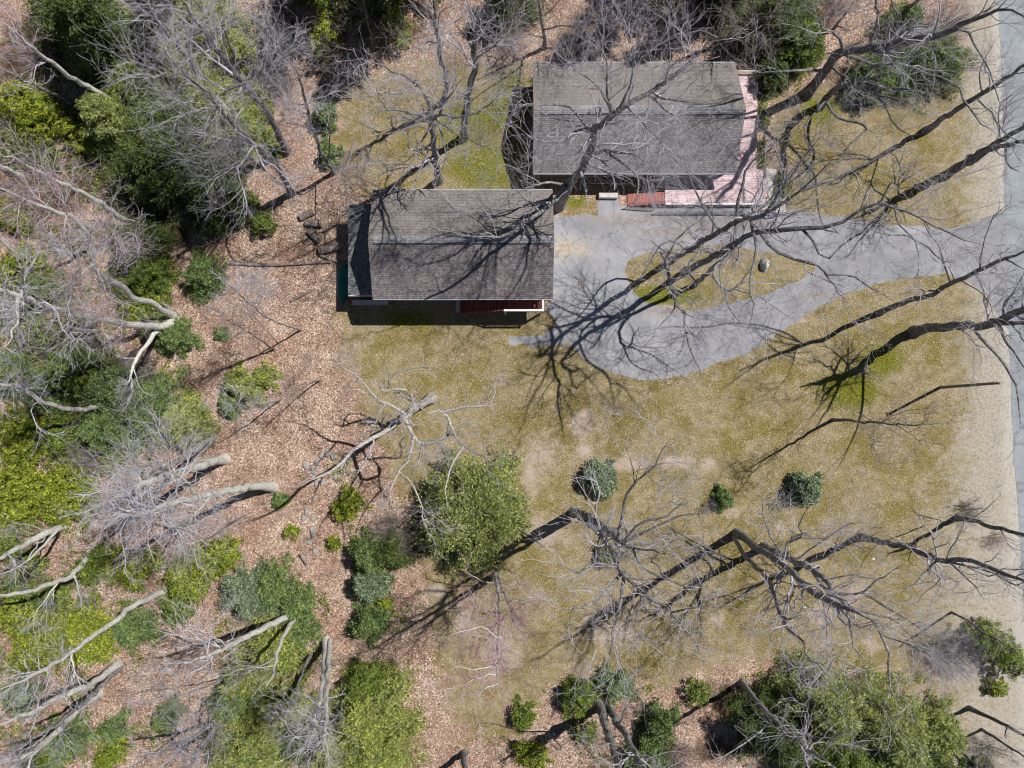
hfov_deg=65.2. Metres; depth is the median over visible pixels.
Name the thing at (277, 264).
fallen log
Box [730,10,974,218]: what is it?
bare tree
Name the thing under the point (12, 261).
bush
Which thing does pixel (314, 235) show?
log section
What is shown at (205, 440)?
bare tree
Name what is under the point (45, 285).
conifer
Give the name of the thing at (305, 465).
stone block
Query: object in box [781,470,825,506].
bush
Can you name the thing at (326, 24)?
bush
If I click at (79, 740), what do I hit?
conifer
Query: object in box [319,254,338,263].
fallen log
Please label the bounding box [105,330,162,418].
bare tree
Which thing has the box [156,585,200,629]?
bush
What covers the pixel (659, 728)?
conifer
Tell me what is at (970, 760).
bare tree
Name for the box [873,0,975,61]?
bare tree
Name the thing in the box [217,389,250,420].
conifer
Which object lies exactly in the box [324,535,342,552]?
bush
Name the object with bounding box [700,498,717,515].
bare shrub
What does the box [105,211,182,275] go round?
conifer
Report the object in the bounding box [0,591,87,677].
bush
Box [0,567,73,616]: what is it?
bush
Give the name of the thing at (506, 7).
conifer
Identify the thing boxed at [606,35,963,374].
bare tree
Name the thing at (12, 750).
bare shrub
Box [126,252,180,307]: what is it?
conifer
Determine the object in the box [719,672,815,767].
conifer
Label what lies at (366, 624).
conifer
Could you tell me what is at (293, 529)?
bush
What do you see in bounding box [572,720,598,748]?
bush
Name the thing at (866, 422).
bare tree
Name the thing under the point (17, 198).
bare shrub
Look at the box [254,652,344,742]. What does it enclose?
bare tree
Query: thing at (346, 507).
bush
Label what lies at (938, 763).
conifer
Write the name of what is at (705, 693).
bush
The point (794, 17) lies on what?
conifer
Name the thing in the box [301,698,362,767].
conifer
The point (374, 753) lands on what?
conifer
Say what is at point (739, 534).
bare tree
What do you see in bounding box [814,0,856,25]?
bare shrub
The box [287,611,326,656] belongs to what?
conifer
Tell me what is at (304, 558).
fallen log
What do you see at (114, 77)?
conifer
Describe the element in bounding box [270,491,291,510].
conifer
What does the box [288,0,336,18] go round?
conifer
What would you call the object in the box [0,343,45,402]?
conifer
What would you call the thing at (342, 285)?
canoe
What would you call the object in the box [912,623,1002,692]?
bare shrub
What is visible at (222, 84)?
conifer
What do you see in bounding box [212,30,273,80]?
conifer
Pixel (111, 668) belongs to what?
bare tree
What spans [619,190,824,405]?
bare tree
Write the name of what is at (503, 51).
bare shrub
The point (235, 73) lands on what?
bare tree
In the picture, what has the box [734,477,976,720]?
bare tree
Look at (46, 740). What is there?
bare tree
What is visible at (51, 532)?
bare tree
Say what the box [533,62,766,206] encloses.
house
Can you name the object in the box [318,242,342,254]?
log section
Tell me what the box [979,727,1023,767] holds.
bare tree
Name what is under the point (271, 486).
bare tree
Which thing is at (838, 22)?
bare tree
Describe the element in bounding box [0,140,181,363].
bare tree
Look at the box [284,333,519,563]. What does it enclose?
bare tree
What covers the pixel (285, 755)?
conifer
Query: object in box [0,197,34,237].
bush
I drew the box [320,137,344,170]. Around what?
conifer
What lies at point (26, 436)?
bush
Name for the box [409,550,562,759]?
bare tree
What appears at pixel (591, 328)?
driveway
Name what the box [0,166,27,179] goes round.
bare tree
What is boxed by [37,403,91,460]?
conifer
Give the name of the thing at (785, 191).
clipped plant
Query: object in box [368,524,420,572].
conifer
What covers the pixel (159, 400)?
conifer
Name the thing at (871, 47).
bare tree
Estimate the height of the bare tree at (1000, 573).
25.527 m
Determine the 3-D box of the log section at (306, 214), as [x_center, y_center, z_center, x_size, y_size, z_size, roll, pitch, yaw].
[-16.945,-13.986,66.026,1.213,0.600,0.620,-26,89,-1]
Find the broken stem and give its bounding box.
[155,293,179,315]
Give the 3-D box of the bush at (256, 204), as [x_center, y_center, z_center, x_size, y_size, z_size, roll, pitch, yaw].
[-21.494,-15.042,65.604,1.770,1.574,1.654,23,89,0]
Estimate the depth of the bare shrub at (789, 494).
65.12 m
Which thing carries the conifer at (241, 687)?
on the ground at (288, 432)
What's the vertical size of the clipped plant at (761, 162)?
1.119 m
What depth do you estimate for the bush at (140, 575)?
64.47 m
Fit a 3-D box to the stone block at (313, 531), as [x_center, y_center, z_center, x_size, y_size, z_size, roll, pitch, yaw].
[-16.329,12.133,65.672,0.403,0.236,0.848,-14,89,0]
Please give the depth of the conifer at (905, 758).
60.33 m
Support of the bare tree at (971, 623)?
on the lawn at (765, 428)
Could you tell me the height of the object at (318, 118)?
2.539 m
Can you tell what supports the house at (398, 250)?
on the ground at (288, 432)
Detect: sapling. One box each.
[111,648,229,747]
[169,504,254,560]
[176,623,277,696]
[192,284,274,355]
[200,253,302,341]
[200,367,280,440]
[268,348,320,412]
[513,521,542,544]
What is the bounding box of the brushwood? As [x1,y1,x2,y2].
[0,16,993,767]
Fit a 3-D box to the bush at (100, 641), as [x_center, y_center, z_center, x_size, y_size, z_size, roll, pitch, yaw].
[-33.844,19.869,64.370,5.792,2.623,5.068,42,89,1]
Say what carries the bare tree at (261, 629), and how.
on the ground at (288, 432)
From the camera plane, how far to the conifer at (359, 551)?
63.62 m
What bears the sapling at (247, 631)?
on the ground at (288, 432)
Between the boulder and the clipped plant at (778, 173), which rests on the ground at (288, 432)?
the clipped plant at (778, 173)
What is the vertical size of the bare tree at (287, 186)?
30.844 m
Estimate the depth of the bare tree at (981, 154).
58.37 m
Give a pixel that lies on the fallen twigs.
(334, 400)
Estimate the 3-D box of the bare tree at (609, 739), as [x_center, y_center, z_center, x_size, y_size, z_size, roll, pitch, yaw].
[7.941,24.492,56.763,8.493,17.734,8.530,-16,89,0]
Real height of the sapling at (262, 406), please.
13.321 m
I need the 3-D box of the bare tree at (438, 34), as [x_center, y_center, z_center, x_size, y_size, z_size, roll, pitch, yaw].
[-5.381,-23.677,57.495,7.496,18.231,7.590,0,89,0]
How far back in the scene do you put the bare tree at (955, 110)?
56.76 m
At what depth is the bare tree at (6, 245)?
63.15 m
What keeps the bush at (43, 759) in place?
on the ground at (288, 432)
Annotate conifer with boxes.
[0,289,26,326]
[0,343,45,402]
[0,667,46,719]
[15,373,86,421]
[19,0,150,87]
[21,266,76,311]
[34,708,109,761]
[36,329,120,399]
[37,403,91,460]
[71,403,148,461]
[72,84,140,179]
[72,354,152,414]
[80,50,126,92]
[89,51,190,117]
[93,81,233,238]
[100,707,137,744]
[104,597,167,655]
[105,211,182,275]
[110,362,195,453]
[120,0,218,97]
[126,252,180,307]
[136,313,168,350]
[150,691,187,737]
[151,313,206,359]
[157,383,222,457]
[168,0,257,65]
[172,136,258,246]
[179,246,229,304]
[183,59,274,165]
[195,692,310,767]
[201,667,270,725]
[203,732,239,767]
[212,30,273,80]
[213,326,233,341]
[215,556,283,621]
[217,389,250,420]
[219,649,278,715]
[220,358,268,407]
[224,104,274,159]
[250,551,300,616]
[253,358,283,393]
[253,674,318,730]
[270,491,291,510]
[273,710,320,767]
[279,580,318,623]
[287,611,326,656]
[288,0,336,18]
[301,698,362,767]
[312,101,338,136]
[312,657,420,750]
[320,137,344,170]
[326,0,395,44]
[340,653,395,702]
[341,699,432,767]
[343,525,385,575]
[344,597,396,648]
[345,568,397,604]
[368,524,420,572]
[384,0,446,10]
[396,439,535,586]
[482,0,550,42]
[510,694,538,734]
[554,673,604,722]
[578,456,622,500]
[593,541,617,569]
[593,659,637,709]
[618,718,675,767]
[634,695,682,747]
[638,0,676,5]
[691,0,752,49]
[709,480,734,514]
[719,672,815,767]
[738,0,833,65]
[751,57,792,106]
[757,646,868,751]
[766,16,827,90]
[773,693,881,767]
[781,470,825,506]
[808,649,941,767]
[833,46,917,109]
[866,745,915,767]
[877,0,925,48]
[880,40,945,116]
[897,687,968,765]
[914,21,980,103]
[925,728,966,767]
[960,755,996,767]
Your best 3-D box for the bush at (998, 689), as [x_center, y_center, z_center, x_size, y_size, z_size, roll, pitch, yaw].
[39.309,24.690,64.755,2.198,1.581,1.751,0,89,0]
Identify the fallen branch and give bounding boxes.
[250,311,279,344]
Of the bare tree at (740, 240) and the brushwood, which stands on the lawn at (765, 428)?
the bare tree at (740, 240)
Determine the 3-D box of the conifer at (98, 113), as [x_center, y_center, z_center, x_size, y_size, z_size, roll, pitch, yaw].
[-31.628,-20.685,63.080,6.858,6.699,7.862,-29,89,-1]
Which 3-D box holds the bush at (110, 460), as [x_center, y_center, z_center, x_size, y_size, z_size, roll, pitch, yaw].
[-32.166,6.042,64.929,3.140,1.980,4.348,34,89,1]
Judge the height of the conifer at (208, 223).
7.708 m
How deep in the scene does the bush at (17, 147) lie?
65.01 m
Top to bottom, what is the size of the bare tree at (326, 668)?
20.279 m
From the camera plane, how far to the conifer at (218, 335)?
65.58 m
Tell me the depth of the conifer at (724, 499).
65.03 m
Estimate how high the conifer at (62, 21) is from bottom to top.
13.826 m
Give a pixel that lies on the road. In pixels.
(1006, 37)
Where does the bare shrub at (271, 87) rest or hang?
on the ground at (288, 432)
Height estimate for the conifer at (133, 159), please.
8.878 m
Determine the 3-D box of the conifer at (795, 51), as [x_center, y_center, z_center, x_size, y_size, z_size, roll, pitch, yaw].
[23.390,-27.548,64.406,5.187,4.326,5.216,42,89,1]
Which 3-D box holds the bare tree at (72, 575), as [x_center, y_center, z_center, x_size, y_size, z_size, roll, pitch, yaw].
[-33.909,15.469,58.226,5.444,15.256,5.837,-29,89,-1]
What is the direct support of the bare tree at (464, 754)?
on the ground at (288, 432)
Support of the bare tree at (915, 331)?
on the lawn at (765, 428)
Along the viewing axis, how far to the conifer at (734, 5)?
65.29 m
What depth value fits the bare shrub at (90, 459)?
64.06 m
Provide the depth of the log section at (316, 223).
65.78 m
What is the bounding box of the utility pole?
[938,381,1000,388]
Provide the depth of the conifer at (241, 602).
63.27 m
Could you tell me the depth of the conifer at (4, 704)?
64.17 m
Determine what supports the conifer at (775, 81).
on the ground at (288, 432)
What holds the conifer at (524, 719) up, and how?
on the lawn at (765, 428)
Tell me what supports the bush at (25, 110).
on the ground at (288, 432)
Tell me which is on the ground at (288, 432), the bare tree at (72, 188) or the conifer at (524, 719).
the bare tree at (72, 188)
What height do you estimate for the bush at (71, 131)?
2.438 m
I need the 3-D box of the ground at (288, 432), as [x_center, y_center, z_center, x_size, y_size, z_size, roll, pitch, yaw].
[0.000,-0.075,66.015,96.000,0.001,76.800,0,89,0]
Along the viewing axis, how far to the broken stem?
65.51 m
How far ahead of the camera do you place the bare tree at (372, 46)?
60.87 m
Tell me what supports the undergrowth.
on the ground at (288, 432)
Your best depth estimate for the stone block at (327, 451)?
65.70 m
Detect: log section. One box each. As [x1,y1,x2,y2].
[298,208,314,220]
[305,219,322,227]
[306,227,322,243]
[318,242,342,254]
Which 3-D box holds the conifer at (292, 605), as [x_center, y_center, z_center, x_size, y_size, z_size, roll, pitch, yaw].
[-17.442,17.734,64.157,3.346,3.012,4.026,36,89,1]
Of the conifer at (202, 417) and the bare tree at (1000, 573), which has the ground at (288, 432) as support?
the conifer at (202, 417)
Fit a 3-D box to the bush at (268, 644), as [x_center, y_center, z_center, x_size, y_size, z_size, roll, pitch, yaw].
[-19.290,21.010,63.568,6.907,4.049,7.616,0,89,0]
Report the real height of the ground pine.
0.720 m
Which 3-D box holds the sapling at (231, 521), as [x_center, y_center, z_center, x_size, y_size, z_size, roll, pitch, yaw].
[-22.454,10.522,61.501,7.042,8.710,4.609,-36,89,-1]
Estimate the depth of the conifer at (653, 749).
63.80 m
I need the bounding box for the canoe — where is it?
[337,261,347,303]
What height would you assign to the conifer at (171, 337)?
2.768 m
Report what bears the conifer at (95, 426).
on the ground at (288, 432)
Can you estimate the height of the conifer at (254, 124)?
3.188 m
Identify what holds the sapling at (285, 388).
on the ground at (288, 432)
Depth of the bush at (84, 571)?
64.33 m
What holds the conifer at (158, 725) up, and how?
on the ground at (288, 432)
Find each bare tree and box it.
[0,0,117,109]
[0,19,81,112]
[0,101,130,225]
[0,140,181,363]
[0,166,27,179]
[0,200,178,386]
[0,234,31,261]
[0,297,110,460]
[0,514,69,602]
[0,553,95,644]
[0,586,168,719]
[0,617,122,767]
[0,659,122,767]
[0,688,102,767]
[48,415,230,563]
[51,386,277,599]
[69,0,332,244]
[71,387,215,541]
[91,0,264,81]
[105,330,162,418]
[114,0,324,178]
[116,673,256,767]
[129,573,295,706]
[202,0,353,97]
[246,0,400,218]
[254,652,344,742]
[259,635,358,767]
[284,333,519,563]
[322,10,532,226]
[326,0,413,70]
[380,0,471,104]
[388,0,550,141]
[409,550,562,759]
[419,0,773,251]
[460,749,467,767]
[489,0,624,84]
[505,387,785,732]
[563,0,689,70]
[563,674,699,767]
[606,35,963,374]
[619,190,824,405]
[674,0,800,89]
[681,672,886,767]
[682,108,1023,389]
[714,0,1023,170]
[726,479,1021,767]
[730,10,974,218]
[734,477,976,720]
[830,168,1023,359]
[831,0,914,60]
[831,368,975,489]
[845,476,1023,652]
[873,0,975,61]
[907,254,1023,467]
[918,479,1023,587]
[921,8,1023,153]
[939,80,1023,206]
[950,609,1018,656]
[951,735,1000,766]
[956,748,1010,767]
[966,705,1023,753]
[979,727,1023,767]
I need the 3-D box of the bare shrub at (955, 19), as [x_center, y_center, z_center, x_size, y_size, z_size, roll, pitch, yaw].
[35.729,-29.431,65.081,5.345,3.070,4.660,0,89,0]
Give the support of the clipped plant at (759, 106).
on the ground at (288, 432)
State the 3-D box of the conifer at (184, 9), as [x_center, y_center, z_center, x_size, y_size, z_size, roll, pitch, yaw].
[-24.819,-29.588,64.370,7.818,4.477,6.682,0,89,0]
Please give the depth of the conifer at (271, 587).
63.58 m
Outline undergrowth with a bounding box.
[0,27,965,767]
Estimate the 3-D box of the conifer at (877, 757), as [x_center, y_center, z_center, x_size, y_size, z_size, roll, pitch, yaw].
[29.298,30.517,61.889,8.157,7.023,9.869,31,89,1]
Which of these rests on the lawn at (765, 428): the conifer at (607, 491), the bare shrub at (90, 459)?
the conifer at (607, 491)
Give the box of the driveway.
[508,198,1008,379]
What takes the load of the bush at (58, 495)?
on the ground at (288, 432)
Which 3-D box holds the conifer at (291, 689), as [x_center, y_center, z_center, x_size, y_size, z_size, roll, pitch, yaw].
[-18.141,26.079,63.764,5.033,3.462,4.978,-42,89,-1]
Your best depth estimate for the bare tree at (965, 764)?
60.86 m
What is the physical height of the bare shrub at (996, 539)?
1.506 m
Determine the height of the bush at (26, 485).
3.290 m
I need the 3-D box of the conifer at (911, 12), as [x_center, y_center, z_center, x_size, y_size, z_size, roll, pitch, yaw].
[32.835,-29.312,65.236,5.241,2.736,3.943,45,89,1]
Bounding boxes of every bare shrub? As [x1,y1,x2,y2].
[0,169,53,236]
[1,13,56,72]
[1,732,39,767]
[55,433,122,480]
[112,340,165,386]
[245,57,289,102]
[259,0,319,49]
[362,503,421,559]
[489,16,529,63]
[552,2,597,61]
[653,0,704,56]
[661,736,705,767]
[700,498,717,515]
[773,483,794,511]
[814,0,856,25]
[838,673,876,705]
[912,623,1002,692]
[926,0,988,44]
[957,495,988,525]
[967,731,1020,767]
[985,526,1008,551]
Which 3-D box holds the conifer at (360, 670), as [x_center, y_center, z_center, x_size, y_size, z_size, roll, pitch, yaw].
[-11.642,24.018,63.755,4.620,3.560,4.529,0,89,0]
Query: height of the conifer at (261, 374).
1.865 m
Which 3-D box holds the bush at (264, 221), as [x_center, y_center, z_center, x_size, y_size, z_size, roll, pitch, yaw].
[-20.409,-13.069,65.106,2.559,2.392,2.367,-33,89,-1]
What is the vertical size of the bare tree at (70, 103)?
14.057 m
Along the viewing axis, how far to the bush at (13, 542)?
64.54 m
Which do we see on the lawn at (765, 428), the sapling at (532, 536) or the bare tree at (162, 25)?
the sapling at (532, 536)
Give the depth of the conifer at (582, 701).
63.85 m
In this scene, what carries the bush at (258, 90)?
on the ground at (288, 432)
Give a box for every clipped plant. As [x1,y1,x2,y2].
[757,100,768,114]
[757,114,770,130]
[757,137,766,151]
[757,154,768,169]
[773,178,792,195]
[776,170,791,185]
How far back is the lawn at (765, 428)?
65.93 m
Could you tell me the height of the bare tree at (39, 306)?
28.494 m
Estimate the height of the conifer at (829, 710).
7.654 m
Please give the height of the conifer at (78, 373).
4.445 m
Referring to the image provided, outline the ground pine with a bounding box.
[0,29,967,767]
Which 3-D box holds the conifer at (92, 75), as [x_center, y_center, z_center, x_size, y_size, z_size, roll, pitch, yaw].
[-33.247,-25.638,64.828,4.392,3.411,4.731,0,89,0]
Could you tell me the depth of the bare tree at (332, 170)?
55.16 m
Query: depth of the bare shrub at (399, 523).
63.98 m
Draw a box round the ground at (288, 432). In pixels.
[0,0,1023,767]
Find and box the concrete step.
[598,193,617,198]
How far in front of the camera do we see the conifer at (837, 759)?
59.85 m
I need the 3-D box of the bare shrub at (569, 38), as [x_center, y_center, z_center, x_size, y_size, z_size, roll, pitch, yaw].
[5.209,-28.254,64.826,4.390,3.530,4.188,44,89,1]
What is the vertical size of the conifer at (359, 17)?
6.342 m
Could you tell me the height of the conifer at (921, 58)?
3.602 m
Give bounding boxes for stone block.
[302,462,308,468]
[307,538,313,544]
[310,526,316,536]
[313,547,318,553]
[320,479,326,485]
[324,448,329,456]
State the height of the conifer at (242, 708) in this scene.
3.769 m
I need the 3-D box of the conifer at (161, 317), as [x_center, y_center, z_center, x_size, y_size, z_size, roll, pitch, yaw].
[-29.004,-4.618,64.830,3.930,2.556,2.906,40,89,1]
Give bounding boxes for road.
[998,0,1023,599]
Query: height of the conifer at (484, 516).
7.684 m
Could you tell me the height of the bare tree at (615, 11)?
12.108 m
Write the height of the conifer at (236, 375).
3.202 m
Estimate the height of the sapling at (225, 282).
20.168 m
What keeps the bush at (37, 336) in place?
on the ground at (288, 432)
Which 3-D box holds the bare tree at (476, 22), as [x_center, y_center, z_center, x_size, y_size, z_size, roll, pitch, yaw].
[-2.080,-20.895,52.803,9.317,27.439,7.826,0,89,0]
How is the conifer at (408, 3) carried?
on the ground at (288, 432)
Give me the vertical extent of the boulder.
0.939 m
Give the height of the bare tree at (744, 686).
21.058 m
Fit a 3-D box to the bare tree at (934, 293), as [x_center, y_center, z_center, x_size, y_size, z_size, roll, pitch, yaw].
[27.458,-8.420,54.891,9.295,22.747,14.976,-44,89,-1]
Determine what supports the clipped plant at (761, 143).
on the ground at (288, 432)
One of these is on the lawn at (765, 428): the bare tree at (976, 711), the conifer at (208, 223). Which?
the bare tree at (976, 711)
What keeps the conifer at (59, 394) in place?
on the ground at (288, 432)
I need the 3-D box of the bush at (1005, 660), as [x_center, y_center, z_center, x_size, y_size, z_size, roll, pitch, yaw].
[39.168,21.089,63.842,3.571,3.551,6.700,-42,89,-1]
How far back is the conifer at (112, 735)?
64.57 m
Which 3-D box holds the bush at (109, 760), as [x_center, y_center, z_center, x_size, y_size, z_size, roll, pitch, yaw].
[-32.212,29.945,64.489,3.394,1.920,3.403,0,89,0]
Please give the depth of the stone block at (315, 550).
65.54 m
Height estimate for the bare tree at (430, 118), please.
26.201 m
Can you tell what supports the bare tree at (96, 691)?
on the ground at (288, 432)
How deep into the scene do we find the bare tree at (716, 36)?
59.32 m
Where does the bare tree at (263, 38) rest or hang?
on the ground at (288, 432)
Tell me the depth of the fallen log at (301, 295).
65.96 m
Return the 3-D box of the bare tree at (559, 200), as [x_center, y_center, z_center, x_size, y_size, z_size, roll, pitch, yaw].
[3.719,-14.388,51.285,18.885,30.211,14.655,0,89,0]
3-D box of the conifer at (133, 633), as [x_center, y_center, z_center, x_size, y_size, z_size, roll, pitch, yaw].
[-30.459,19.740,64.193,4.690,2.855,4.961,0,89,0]
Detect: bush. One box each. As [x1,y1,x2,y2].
[0,75,64,151]
[0,125,69,178]
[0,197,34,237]
[0,240,66,296]
[0,397,55,471]
[0,451,68,534]
[0,530,50,576]
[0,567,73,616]
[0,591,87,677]
[5,304,100,364]
[15,741,74,767]
[38,453,110,528]
[41,102,116,162]
[64,585,125,664]
[74,536,123,590]
[92,542,167,592]
[92,735,136,767]
[95,439,146,479]
[98,269,137,304]
[114,287,169,326]
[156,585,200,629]
[157,534,246,603]
[225,75,275,123]
[233,601,314,686]
[238,190,262,209]
[248,208,278,237]
[260,135,282,159]
[282,523,301,540]
[308,0,349,66]
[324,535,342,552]
[330,481,374,525]
[374,596,393,612]
[380,0,414,51]
[511,739,553,767]
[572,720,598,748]
[682,676,712,708]
[962,615,1023,681]
[981,676,1009,698]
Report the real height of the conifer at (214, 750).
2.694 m
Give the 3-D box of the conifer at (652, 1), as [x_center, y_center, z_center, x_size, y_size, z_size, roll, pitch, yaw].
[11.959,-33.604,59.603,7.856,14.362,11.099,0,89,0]
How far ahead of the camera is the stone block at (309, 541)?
65.56 m
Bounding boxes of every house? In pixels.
[348,189,553,314]
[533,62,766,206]
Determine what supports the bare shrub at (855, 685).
on the ground at (288, 432)
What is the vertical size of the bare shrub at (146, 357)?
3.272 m
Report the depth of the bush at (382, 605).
64.86 m
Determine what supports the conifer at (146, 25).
on the ground at (288, 432)
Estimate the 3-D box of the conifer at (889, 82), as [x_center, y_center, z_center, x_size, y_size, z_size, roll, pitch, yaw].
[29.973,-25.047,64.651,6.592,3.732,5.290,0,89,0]
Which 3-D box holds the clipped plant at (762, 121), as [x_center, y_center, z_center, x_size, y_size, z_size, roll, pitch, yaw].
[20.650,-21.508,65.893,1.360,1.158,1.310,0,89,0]
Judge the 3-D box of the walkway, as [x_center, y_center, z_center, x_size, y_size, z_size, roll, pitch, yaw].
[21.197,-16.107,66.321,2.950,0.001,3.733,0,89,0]
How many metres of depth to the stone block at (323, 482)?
65.65 m
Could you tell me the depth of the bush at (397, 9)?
64.61 m
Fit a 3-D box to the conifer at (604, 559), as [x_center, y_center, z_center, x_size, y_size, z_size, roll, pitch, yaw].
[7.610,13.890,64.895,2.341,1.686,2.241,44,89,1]
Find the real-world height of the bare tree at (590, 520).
31.749 m
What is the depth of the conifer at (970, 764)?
64.85 m
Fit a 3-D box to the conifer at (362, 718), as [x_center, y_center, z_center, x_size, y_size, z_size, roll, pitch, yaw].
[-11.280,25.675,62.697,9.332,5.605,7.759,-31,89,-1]
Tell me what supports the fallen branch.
on the ground at (288, 432)
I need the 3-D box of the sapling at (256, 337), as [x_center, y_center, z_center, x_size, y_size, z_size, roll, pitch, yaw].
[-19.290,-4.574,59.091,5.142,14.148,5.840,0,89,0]
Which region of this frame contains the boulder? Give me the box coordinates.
[760,259,769,271]
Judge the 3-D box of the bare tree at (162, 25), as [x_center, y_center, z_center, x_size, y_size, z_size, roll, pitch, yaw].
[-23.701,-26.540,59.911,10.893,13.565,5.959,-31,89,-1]
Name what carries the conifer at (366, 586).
on the ground at (288, 432)
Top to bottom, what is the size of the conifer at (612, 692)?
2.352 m
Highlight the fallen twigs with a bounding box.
[0,0,956,767]
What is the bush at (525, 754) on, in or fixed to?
on the ground at (288, 432)
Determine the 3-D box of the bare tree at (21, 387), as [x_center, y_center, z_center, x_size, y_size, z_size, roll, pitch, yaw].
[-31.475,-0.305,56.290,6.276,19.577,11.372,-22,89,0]
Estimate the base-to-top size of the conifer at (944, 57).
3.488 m
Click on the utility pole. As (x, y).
(971, 385)
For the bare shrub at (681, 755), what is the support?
on the ground at (288, 432)
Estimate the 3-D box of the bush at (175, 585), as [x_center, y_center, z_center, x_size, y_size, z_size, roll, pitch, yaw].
[-25.058,14.410,63.897,4.712,3.709,7.367,44,89,1]
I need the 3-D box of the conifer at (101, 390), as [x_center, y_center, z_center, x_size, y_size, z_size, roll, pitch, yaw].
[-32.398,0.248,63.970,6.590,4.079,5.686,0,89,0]
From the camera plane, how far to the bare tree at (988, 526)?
59.68 m
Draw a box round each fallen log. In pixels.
[226,260,330,265]
[290,289,312,301]
[299,552,309,564]
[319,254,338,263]
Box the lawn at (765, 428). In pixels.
[339,62,1023,767]
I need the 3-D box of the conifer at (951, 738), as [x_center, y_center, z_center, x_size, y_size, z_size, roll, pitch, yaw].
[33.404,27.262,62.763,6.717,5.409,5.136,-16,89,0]
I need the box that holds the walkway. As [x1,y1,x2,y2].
[750,168,785,211]
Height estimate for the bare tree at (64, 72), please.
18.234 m
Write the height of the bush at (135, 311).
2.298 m
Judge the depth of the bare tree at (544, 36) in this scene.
58.99 m
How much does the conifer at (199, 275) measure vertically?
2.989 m
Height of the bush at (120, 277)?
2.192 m
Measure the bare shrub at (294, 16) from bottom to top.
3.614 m
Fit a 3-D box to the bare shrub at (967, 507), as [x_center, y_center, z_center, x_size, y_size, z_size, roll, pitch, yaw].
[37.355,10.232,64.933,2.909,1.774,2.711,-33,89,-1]
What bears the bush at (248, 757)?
on the ground at (288, 432)
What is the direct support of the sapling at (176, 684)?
on the ground at (288, 432)
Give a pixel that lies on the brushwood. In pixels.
(160, 454)
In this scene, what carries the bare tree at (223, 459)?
on the ground at (288, 432)
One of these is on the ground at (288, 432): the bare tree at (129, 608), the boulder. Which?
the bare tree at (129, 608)
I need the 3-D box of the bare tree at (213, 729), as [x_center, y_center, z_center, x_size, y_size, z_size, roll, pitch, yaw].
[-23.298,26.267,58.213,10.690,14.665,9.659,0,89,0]
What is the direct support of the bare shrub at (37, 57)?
on the ground at (288, 432)
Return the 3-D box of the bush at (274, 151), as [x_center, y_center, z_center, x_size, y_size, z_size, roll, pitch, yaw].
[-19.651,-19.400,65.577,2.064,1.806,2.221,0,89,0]
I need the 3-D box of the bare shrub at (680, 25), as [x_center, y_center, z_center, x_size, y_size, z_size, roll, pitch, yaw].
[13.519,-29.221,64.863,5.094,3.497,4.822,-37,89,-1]
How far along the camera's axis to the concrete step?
65.88 m
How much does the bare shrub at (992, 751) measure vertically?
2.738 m

